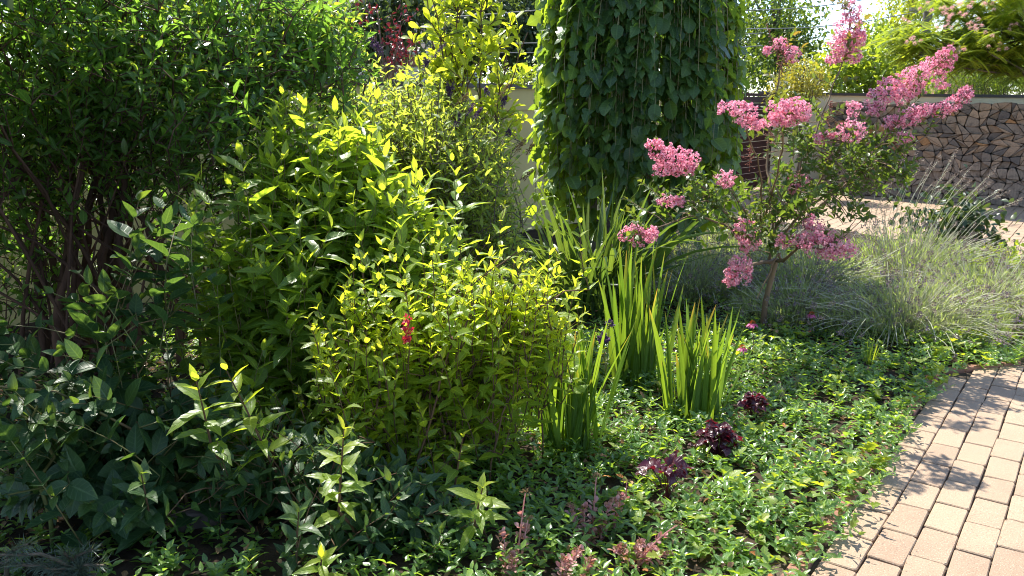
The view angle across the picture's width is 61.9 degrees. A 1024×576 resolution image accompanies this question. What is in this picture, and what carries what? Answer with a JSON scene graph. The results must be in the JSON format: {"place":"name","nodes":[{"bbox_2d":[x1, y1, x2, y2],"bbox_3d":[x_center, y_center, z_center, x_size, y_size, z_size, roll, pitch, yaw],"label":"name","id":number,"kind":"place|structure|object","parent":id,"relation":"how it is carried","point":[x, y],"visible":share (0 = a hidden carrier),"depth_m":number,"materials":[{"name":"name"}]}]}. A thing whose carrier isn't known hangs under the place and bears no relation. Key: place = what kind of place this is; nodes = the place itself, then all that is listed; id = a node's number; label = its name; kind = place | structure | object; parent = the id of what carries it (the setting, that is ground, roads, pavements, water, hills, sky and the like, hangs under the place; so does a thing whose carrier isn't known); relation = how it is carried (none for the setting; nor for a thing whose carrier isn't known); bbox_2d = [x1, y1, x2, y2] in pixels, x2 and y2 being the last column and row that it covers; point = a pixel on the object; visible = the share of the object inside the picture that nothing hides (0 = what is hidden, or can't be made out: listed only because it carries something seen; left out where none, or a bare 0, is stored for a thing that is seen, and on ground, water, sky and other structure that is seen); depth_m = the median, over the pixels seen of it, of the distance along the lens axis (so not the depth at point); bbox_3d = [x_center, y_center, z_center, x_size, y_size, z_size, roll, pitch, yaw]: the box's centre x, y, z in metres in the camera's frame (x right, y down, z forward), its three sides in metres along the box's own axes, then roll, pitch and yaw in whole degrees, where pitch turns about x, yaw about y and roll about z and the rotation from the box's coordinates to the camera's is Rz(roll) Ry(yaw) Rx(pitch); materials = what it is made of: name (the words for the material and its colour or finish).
{"place":"outdoors","nodes":[
{"label":"outdoors","id":0,"kind":"place"},
{"bbox_2d":[351,0,420,80],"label":"red leaved tree","id":1,"kind":"object","parent":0,"point":[399,48],"visible":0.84,"depth_m":10.55,"materials":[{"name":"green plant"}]},
{"bbox_2d":[325,0,456,80],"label":"dark tree","id":2,"kind":"object","parent":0,"point":[392,6],"visible":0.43,"depth_m":13.97,"materials":[{"name":"plant"}]},
{"bbox_2d":[0,214,1013,575],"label":"soil","id":3,"kind":"structure","parent":0,"point":[272,556],"depth_m":3.45,"materials":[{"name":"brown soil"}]},
{"bbox_2d":[0,0,13,10],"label":"shade tree","id":4,"kind":"object","parent":3,"relation":"on","point":[9,4],"visible":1,"depth_m":3.04,"materials":[{"name":"green plant"}]},
{"bbox_2d":[0,533,119,575],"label":"mugo pine","id":5,"kind":"object","parent":3,"relation":"on","point":[72,565],"visible":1,"depth_m":2.69,"materials":[{"name":"green plant"}]},
{"bbox_2d":[0,190,258,550],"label":"broad leaved shrub","id":6,"kind":"object","parent":3,"relation":"on","point":[78,443],"visible":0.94,"depth_m":3.09,"materials":[{"name":"green plant"}]},
{"bbox_2d":[112,457,178,554],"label":"weigela shoot","id":7,"kind":"object","parent":3,"relation":"on","point":[156,522],"visible":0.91,"depth_m":2.90,"materials":[{"name":"green plant"}]},
{"bbox_2d":[0,0,386,384],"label":"multi stemmed shrub","id":8,"kind":"object","parent":3,"relation":"on","point":[93,92],"visible":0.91,"depth_m":4.37,"materials":[{"name":"green plant"}]},
{"bbox_2d":[165,504,227,532],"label":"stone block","id":9,"kind":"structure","parent":3,"relation":"on","point":[198,523],"depth_m":3.16,"materials":[{"name":"grey stone"}]},
{"bbox_2d":[166,364,240,519],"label":"weigela shoot","id":10,"kind":"object","parent":3,"relation":"on","point":[201,410],"visible":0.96,"depth_m":2.93,"materials":[{"name":"green plant"}]},
{"bbox_2d":[206,358,296,504],"bbox_3d":[-0.900,0.573,3.025,0.215,0.717,0.314,8,14,27],"label":"weigela shoot","id":11,"kind":"object","parent":3,"relation":"on","point":[251,425],"visible":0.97,"depth_m":2.98,"materials":[{"name":"green plant"}]},
{"bbox_2d":[273,498,323,575],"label":"weigela shoot","id":12,"kind":"object","parent":3,"relation":"on","point":[294,512],"visible":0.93,"depth_m":2.80,"materials":[{"name":"green plant"}]},
{"bbox_2d":[293,542,343,575],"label":"weigela shoot","id":13,"kind":"object","parent":3,"relation":"on","point":[325,559],"visible":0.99,"depth_m":2.63,"materials":[{"name":"green plant"}]},
{"bbox_2d":[152,81,487,493],"bbox_3d":[-0.853,-0.079,3.974,1.518,1.731,1.576,1,13,0],"label":"tall weigela","id":14,"kind":"object","parent":3,"relation":"on","point":[285,280],"visible":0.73,"depth_m":3.82,"materials":[{"name":"green plant"}]},
{"bbox_2d":[163,313,477,575],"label":"weigela","id":15,"kind":"object","parent":3,"relation":"on","point":[388,501],"visible":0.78,"depth_m":3.04,"materials":[{"name":"green plant"}]},
{"bbox_2d":[305,414,371,549],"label":"weigela shoot","id":16,"kind":"object","parent":3,"relation":"on","point":[328,492],"visible":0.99,"depth_m":2.80,"materials":[{"name":"green plant"}]},
{"bbox_2d":[296,37,542,306],"bbox_3d":[-0.616,-0.624,5.503,1.932,1.961,1.180,8,15,28],"label":"butterfly bush","id":17,"kind":"object","parent":3,"relation":"on","point":[417,138],"visible":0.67,"depth_m":5.18,"materials":[{"name":"green plant"}]},
{"bbox_2d":[292,203,597,487],"bbox_3d":[-0.267,0.260,3.500,1.224,1.190,0.862,1,13,0],"label":"golden weigela","id":18,"kind":"object","parent":3,"relation":"on","point":[447,365],"visible":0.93,"depth_m":3.38,"materials":[{"name":"green plant"}]},
{"bbox_2d":[432,429,480,500],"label":"weigela shoot","id":19,"kind":"object","parent":3,"relation":"on","point":[450,472],"visible":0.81,"depth_m":3.17,"materials":[{"name":"green plant"}]},
{"bbox_2d":[392,0,533,304],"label":"lime leaved shrub","id":20,"kind":"object","parent":3,"relation":"on","point":[452,68],"visible":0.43,"depth_m":5.60,"materials":[{"name":"green plant"}]},
{"bbox_2d":[445,472,509,549],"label":"weigela shoot","id":21,"kind":"object","parent":3,"relation":"on","point":[479,514],"visible":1,"depth_m":2.87,"materials":[{"name":"green plant"}]},
{"bbox_2d":[0,252,1023,575],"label":"ground cover","id":22,"kind":"object","parent":3,"relation":"on","point":[726,514],"visible":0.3,"depth_m":3.57,"materials":[{"name":"green plant"}]},
{"bbox_2d":[495,487,533,575],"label":"stonecrop","id":23,"kind":"object","parent":3,"relation":"on","point":[502,533],"visible":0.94,"depth_m":2.88,"materials":[{"name":"pink plant"}]},
{"bbox_2d":[448,213,634,321],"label":"arching grass","id":24,"kind":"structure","parent":3,"relation":"on","point":[593,261],"depth_m":5.91,"materials":[{"name":"green plant"}]},
{"bbox_2d":[552,544,598,575],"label":"stonecrop","id":25,"kind":"object","parent":3,"relation":"on","point":[567,560],"visible":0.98,"depth_m":2.77,"materials":[{"name":"pink plant"}]},
{"bbox_2d":[525,316,635,460],"bbox_3d":[0.261,0.432,3.828,0.573,0.668,0.410,-3,13,-16],"label":"iris clump","id":26,"kind":"object","parent":3,"relation":"on","point":[580,414],"visible":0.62,"depth_m":3.79,"materials":[{"name":"green plant"}]},
{"bbox_2d":[564,472,631,548],"bbox_3d":[0.365,0.783,3.165,0.149,0.278,0.391,13,17,42],"label":"stonecrop","id":27,"kind":"object","parent":3,"relation":"on","point":[610,502],"visible":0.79,"depth_m":3.09,"materials":[{"name":"pink plant"}]},
{"bbox_2d":[597,319,614,407],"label":"purple flower","id":28,"kind":"object","parent":3,"relation":"on","point":[606,339],"visible":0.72,"depth_m":4.26,"materials":[{"name":"plant"}]},
{"bbox_2d":[522,0,750,263],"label":"weeping tree","id":29,"kind":"object","parent":3,"relation":"on","point":[603,82],"visible":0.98,"depth_m":6.82,"materials":[{"name":"green plant"}]},
{"bbox_2d":[598,242,684,395],"bbox_3d":[0.658,0.139,4.666,0.555,0.875,0.457,-10,17,-40],"label":"iris clump","id":30,"kind":"object","parent":3,"relation":"on","point":[641,349],"visible":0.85,"depth_m":4.59,"materials":[{"name":"green plant"}]},
{"bbox_2d":[607,519,682,571],"bbox_3d":[0.447,0.873,2.918,0.251,0.218,0.120,1,13,0],"label":"stonecrop","id":31,"kind":"object","parent":3,"relation":"on","point":[639,545],"visible":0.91,"depth_m":2.91,"materials":[{"name":"pink plant"}]},
{"bbox_2d":[635,450,693,499],"bbox_3d":[0.605,0.751,3.434,0.218,0.207,0.224,6,14,23],"label":"maroon rosette","id":32,"kind":"object","parent":3,"relation":"on","point":[671,460],"visible":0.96,"depth_m":3.41,"materials":[{"name":"purple plant"}]},
{"bbox_2d":[649,297,755,427],"bbox_3d":[0.921,0.380,4.120,0.537,0.656,0.340,1,13,0],"label":"iris clump","id":33,"kind":"object","parent":3,"relation":"on","point":[696,391],"visible":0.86,"depth_m":4.15,"materials":[{"name":"green plant"}]},
{"bbox_2d":[632,235,793,311],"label":"lavender bush","id":34,"kind":"object","parent":3,"relation":"on","point":[689,279],"visible":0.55,"depth_m":6.67,"materials":[{"name":"green plant"}]},
{"bbox_2d":[688,418,743,459],"bbox_3d":[0.912,0.676,3.799,0.225,0.200,0.203,12,17,41],"label":"maroon rosette","id":35,"kind":"object","parent":3,"relation":"on","point":[711,431],"visible":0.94,"depth_m":3.76,"materials":[{"name":"purple plant"}]},
{"bbox_2d":[660,212,832,268],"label":"lavender bush","id":36,"kind":"object","parent":3,"relation":"on","point":[714,241],"visible":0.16,"depth_m":8.19,"materials":[{"name":"green plant"}]},
{"bbox_2d":[737,391,769,421],"bbox_3d":[1.201,0.601,4.211,0.137,0.170,0.186,12,17,42],"label":"maroon rosette","id":37,"kind":"object","parent":3,"relation":"on","point":[758,400],"visible":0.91,"depth_m":4.19,"materials":[{"name":"purple plant"}]},
{"bbox_2d":[744,320,762,356],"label":"coneflower","id":38,"kind":"object","parent":3,"relation":"on","point":[751,325],"visible":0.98,"depth_m":5.21,"materials":[{"name":"pink plant"}]},
{"bbox_2d":[563,311,1023,575],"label":"pale ground cover","id":39,"kind":"object","parent":3,"relation":"on","point":[867,447],"visible":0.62,"depth_m":3.68,"materials":[{"name":"green plant"}]},
{"bbox_2d":[617,0,974,332],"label":"crape myrtle","id":40,"kind":"object","parent":3,"relation":"on","point":[785,121],"visible":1,"depth_m":5.16,"materials":[{"name":"pink plant"}]},
{"bbox_2d":[784,372,816,388],"bbox_3d":[1.596,0.523,4.734,0.235,0.119,0.194,12,17,41],"label":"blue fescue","id":41,"kind":"object","parent":3,"relation":"on","point":[797,384],"visible":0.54,"depth_m":4.74,"materials":[{"name":"plant"}]},
{"bbox_2d":[713,263,908,335],"bbox_3d":[2.082,0.009,6.149,1.321,0.518,1.198,-4,14,-21],"label":"lavender bush","id":42,"kind":"object","parent":3,"relation":"on","point":[774,305],"visible":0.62,"depth_m":6.04,"materials":[{"name":"green plant"}]},
{"bbox_2d":[703,223,932,309],"bbox_3d":[2.375,-0.207,6.825,1.673,0.639,1.665,1,13,0],"label":"lavender bush","id":43,"kind":"object","parent":3,"relation":"on","point":[812,264],"visible":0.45,"depth_m":6.72,"materials":[{"name":"green plant"}]},
{"bbox_2d":[860,334,882,364],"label":"fine grass","id":44,"kind":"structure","parent":3,"relation":"on","point":[868,361],"depth_m":5.17,"materials":[{"name":"green plant"}]},
{"bbox_2d":[776,242,1023,357],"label":"lavender bush","id":45,"kind":"object","parent":3,"relation":"on","point":[914,309],"visible":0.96,"depth_m":5.72,"materials":[{"name":"green plant"}]},
{"bbox_2d":[819,196,1023,291],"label":"lavender bush","id":46,"kind":"object","parent":3,"relation":"on","point":[885,248],"visible":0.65,"depth_m":7.12,"materials":[{"name":"green plant"}]},
{"bbox_2d":[862,147,1023,270],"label":"lavender bush","id":47,"kind":"object","parent":3,"relation":"on","point":[957,184],"visible":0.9,"depth_m":7.22,"materials":[{"name":"green plant"}]},
{"bbox_2d":[867,244,1023,333],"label":"lavender bush","id":48,"kind":"object","parent":3,"relation":"on","point":[1004,284],"visible":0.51,"depth_m":6.31,"materials":[{"name":"green plant"}]},
{"bbox_2d":[876,164,1020,255],"bbox_3d":[4.327,-0.592,8.397,1.261,1.239,1.092,-8,16,-35],"label":"leafy mound","id":49,"kind":"object","parent":3,"relation":"on","point":[968,221],"visible":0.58,"depth_m":8.34,"materials":[{"name":"green plant"}]},
{"bbox_2d":[911,231,1023,288],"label":"lavender bush","id":50,"kind":"object","parent":3,"relation":"on","point":[1012,263],"visible":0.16,"depth_m":7.36,"materials":[{"name":"green plant"}]},
{"bbox_2d":[943,238,1023,278],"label":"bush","id":51,"kind":"object","parent":3,"relation":"on","point":[1015,251],"visible":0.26,"depth_m":7.50,"materials":[{"name":"green plant"}]},
{"bbox_2d":[1,0,1023,96],"label":"sky","id":52,"kind":"structure","parent":0,"point":[837,15],"materials":[{"name":"white"}]},
{"bbox_2d":[503,171,782,321],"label":"arching grass","id":53,"kind":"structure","parent":0,"point":[609,252],"depth_m":6.07,"materials":[{"name":"green plant"}]},
{"bbox_2d":[768,382,794,400],"bbox_3d":[1.447,0.558,4.599,0.180,0.108,0.184,1,13,0],"label":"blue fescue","id":54,"kind":"object","parent":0,"point":[776,389],"visible":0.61,"depth_m":4.61,"materials":[{"name":"plant"}]},
{"bbox_2d":[721,187,1023,575],"bbox_3d":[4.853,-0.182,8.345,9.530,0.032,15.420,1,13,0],"label":"paving","id":55,"kind":"structure","parent":0,"point":[988,532],"depth_m":3.62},
{"bbox_2d":[470,56,537,84],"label":"hedge","id":56,"kind":"object","parent":55,"relation":"on","point":[525,80],"visible":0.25,"depth_m":14.50,"materials":[{"name":"green plant"}]},
{"bbox_2d":[757,91,783,186],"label":"gate pillar","id":57,"kind":"structure","parent":55,"relation":"on","point":[777,153],"depth_m":15.31,"materials":[{"name":"paint"}]},
{"bbox_2d":[734,93,773,190],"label":"gate","id":58,"kind":"structure","parent":57,"relation":"attached to","point":[758,143],"depth_m":14.72,"materials":[{"name":"paint"}]},
{"bbox_2d":[761,52,840,172],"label":"golden bush","id":59,"kind":"object","parent":55,"relation":"on","point":[800,85],"visible":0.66,"depth_m":13.77,"materials":[{"name":"yellow plant"}]},
{"bbox_2d":[779,93,1023,190],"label":"firewood wall","id":60,"kind":"structure","parent":55,"relation":"on","point":[934,98],"depth_m":14.46,"materials":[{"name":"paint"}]},
{"bbox_2d":[818,154,1023,206],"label":"firewood bottom rows","id":61,"kind":"object","parent":55,"relation":"on","point":[979,172],"visible":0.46,"depth_m":13.49,"materials":[{"name":"grey stone"}]},
{"bbox_2d":[961,153,973,162],"bbox_3d":[7.233,-2.065,13.512,0.166,0.130,0.340,9,15,33],"label":"firewood log","id":62,"kind":"object","parent":61,"relation":"on","point":[967,158],"visible":0.84,"depth_m":13.38,"materials":[{"name":"grey stone"}]},
{"bbox_2d":[962,148,968,154],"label":"firewood log","id":63,"kind":"object","parent":62,"relation":"on","point":[964,150],"visible":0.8,"depth_m":13.41,"materials":[{"name":"beige wood"}]},
{"bbox_2d":[965,146,978,153],"bbox_3d":[7.286,-2.182,13.482,0.191,0.147,0.267,9,15,33],"label":"firewood log","id":64,"kind":"object","parent":63,"relation":"on","point":[970,149],"visible":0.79,"depth_m":13.38,"materials":[{"name":"brown wood"}]},
{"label":"firewood log","id":65,"kind":"object","parent":64,"relation":"on","visible":0},
{"bbox_2d":[971,134,983,140],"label":"firewood log","id":66,"kind":"object","parent":65,"relation":"on","point":[975,137],"visible":0.78,"depth_m":13.24,"materials":[{"name":"beige wood"}]},
{"bbox_2d":[965,127,982,133],"bbox_3d":[7.277,-2.479,13.411,0.254,0.104,0.328,9,15,33],"label":"firewood log","id":67,"kind":"object","parent":66,"relation":"on","point":[974,130],"visible":0.82,"depth_m":13.28,"materials":[{"name":"grey wood"}]},
{"bbox_2d":[965,116,979,126],"bbox_3d":[7.240,-2.613,13.388,0.192,0.166,0.312,9,15,33],"label":"firewood log","id":68,"kind":"object","parent":67,"relation":"on","point":[971,121],"visible":0.85,"depth_m":13.27,"materials":[{"name":"grey wood"}]},
{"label":"firewood log","id":69,"kind":"object","parent":62,"relation":"on","visible":0},
{"bbox_2d":[974,144,989,151],"bbox_3d":[7.377,-2.191,13.395,0.192,0.122,0.343,9,15,33],"label":"firewood log","id":70,"kind":"object","parent":69,"relation":"on","point":[980,147],"visible":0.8,"depth_m":13.26,"materials":[{"name":"beige wood"}]},
{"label":"firewood log","id":71,"kind":"object","parent":70,"relation":"on","visible":0},
{"bbox_2d":[977,138,988,143],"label":"firewood log","id":72,"kind":"object","parent":71,"relation":"on","point":[984,141],"visible":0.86,"depth_m":13.23,"materials":[{"name":"grey wood"}]},
{"bbox_2d":[977,133,990,140],"bbox_3d":[7.393,-2.366,13.370,0.167,0.130,0.284,9,15,33],"label":"firewood log","id":73,"kind":"object","parent":72,"relation":"on","point":[984,136],"visible":0.88,"depth_m":13.25,"materials":[{"name":"brown wood"}]},
{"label":"firewood log","id":74,"kind":"object","parent":73,"relation":"on","visible":0},
{"bbox_2d":[980,125,989,132],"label":"firewood log","id":75,"kind":"object","parent":74,"relation":"on","point":[985,128],"visible":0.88,"depth_m":13.15,"materials":[{"name":"beige wood"}]},
{"bbox_2d":[979,118,986,125],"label":"firewood log","id":76,"kind":"object","parent":75,"relation":"on","point":[982,121],"visible":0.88,"depth_m":13.19,"materials":[{"name":"beige wood"}]},
{"bbox_2d":[979,110,990,118],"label":"firewood log","id":77,"kind":"object","parent":76,"relation":"on","point":[983,114],"visible":0.88,"depth_m":13.17,"materials":[{"name":"beige wood"}]},
{"bbox_2d":[979,103,991,110],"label":"firewood log","id":78,"kind":"object","parent":77,"relation":"on","point":[984,106],"visible":0.9,"depth_m":13.12,"materials":[{"name":"beige wood"}]},
{"bbox_2d":[997,161,1011,167],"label":"firewood log","id":79,"kind":"object","parent":61,"relation":"on","point":[1004,164],"visible":0.9,"depth_m":13.17,"materials":[{"name":"grey stone"}]},
{"bbox_2d":[1002,157,1010,161],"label":"firewood log","id":80,"kind":"object","parent":79,"relation":"on","point":[1006,159],"visible":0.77,"depth_m":13.09,"materials":[{"name":"grey stone"}]},
{"bbox_2d":[1003,146,1021,156],"bbox_3d":[7.724,-2.108,13.166,0.229,0.168,0.296,9,15,33],"label":"firewood log","id":81,"kind":"object","parent":80,"relation":"on","point":[1010,151],"visible":0.87,"depth_m":13.05,"materials":[{"name":"beige wood"}]},
{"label":"firewood log","id":82,"kind":"object","parent":81,"relation":"on","visible":0},
{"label":"firewood log","id":83,"kind":"object","parent":82,"relation":"on","visible":0},
{"bbox_2d":[1013,134,1023,139],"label":"firewood log","id":84,"kind":"object","parent":83,"relation":"on","point":[1017,136],"visible":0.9,"depth_m":12.98,"materials":[{"name":"brown wood"}]},
{"bbox_2d":[1006,123,1023,134],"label":"firewood log","id":85,"kind":"object","parent":84,"relation":"on","point":[1016,129],"visible":0.93,"depth_m":12.97,"materials":[{"name":"grey wood"}]},
{"bbox_2d":[924,71,970,93],"bbox_3d":[7.500,-2.860,14.923,0.915,2.388,0.874,3,13,11],"label":"clipped conifer","id":86,"kind":"object","parent":55,"relation":"on","point":[941,91],"visible":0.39,"depth_m":14.74,"materials":[{"name":"green plant"}]},
{"bbox_2d":[950,70,993,93],"bbox_3d":[7.852,-2.827,14.877,0.894,2.355,0.893,1,13,0],"label":"clipped conifer","id":87,"kind":"object","parent":55,"relation":"on","point":[974,81],"visible":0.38,"depth_m":14.66,"materials":[{"name":"green plant"}]},
{"bbox_2d":[966,73,1005,93],"bbox_3d":[8.180,-2.887,14.896,0.890,2.471,0.809,-9,16,-37],"label":"clipped conifer","id":88,"kind":"object","parent":55,"relation":"on","point":[985,88],"visible":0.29,"depth_m":14.69,"materials":[{"name":"green plant"}]},
{"bbox_2d":[979,75,1023,94],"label":"clipped conifer","id":89,"kind":"object","parent":55,"relation":"on","point":[1005,92],"visible":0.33,"depth_m":14.70,"materials":[{"name":"green plant"}]},
{"bbox_2d":[860,0,1023,87],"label":"silk tree","id":90,"kind":"object","parent":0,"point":[1004,19],"visible":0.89,"depth_m":12.76,"materials":[{"name":"green plant"}]},
{"label":"ground","id":91,"kind":"structure","parent":0,"visible":0},
{"bbox_2d":[0,0,334,74],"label":"backdrop tree","id":92,"kind":"object","parent":91,"relation":"on","point":[180,19],"visible":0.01,"depth_m":15.11,"materials":[{"name":"green plant"}]},
{"bbox_2d":[248,0,484,82],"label":"neighbour house","id":93,"kind":"structure","parent":91,"relation":"on","point":[414,63],"depth_m":23.29,"materials":[{"name":"red paint"}]},
{"bbox_2d":[0,75,743,324],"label":"garden wall","id":94,"kind":"structure","parent":91,"relation":"on","point":[525,96],"depth_m":8.05,"materials":[{"name":"beige paint"}]},
{"bbox_2d":[418,0,540,84],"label":"dense tree","id":95,"kind":"object","parent":91,"relation":"on","point":[517,5],"visible":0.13,"depth_m":19.95,"materials":[{"name":"green plant"}]},
{"bbox_2d":[656,0,809,96],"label":"dark backdrop tree","id":96,"kind":"object","parent":91,"relation":"on","point":[748,39],"visible":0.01,"depth_m":27.73,"materials":[{"name":"green plant"}]},
{"bbox_2d":[738,0,844,96],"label":"tall tree","id":97,"kind":"object","parent":91,"relation":"on","point":[776,19],"visible":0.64,"depth_m":22.43,"materials":[{"name":"green plant"}]},
{"bbox_2d":[783,2,963,93],"bbox_3d":[7.133,-4.012,17.315,3.055,3.566,3.528,1,13,0],"label":"laurel bush","id":98,"kind":"object","parent":91,"relation":"on","point":[872,74],"visible":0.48,"depth_m":17.05,"materials":[{"name":"green plant"}]},
{"bbox_2d":[781,361,1020,575],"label":"kerb","id":99,"kind":"structure","parent":91,"relation":"on","point":[971,367],"depth_m":3.56,"materials":[{"name":"brick"}]},
{"bbox_2d":[864,0,956,56],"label":"yellow tree","id":100,"kind":"object","parent":91,"relation":"on","point":[914,16],"visible":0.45,"depth_m":20.84,"materials":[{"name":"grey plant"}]},
{"bbox_2d":[909,0,949,78],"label":"utility pole","id":101,"kind":"object","parent":91,"relation":"on","point":[925,13],"visible":0.16,"depth_m":19.02,"materials":[{"name":"concrete"}]},
{"bbox_2d":[746,0,861,10],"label":"overhead wire","id":102,"kind":"object","parent":101,"relation":"attached to","point":[796,8],"visible":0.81,"depth_m":18.41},
{"bbox_2d":[746,12,916,28],"bbox_3d":[6.934,-5.854,18.644,4.413,0.514,0.020,-2,13,-13],"label":"overhead wire","id":103,"kind":"object","parent":101,"relation":"attached to","point":[828,25],"visible":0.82,"depth_m":18.62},
{"bbox_2d":[925,46,988,93],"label":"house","id":104,"kind":"structure","parent":91,"relation":"on","point":[954,83],"depth_m":29.17,"materials":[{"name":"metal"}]},
{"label":"firewood log","id":105,"kind":"object","parent":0,"visible":0},
{"bbox_2d":[998,111,1010,119],"bbox_3d":[7.593,-2.659,13.143,0.160,0.140,0.334,9,15,33],"label":"firewood log","id":106,"kind":"object","parent":105,"relation":"on","point":[1002,115],"visible":0.87,"depth_m":13.01,"materials":[{"name":"grey wood"}]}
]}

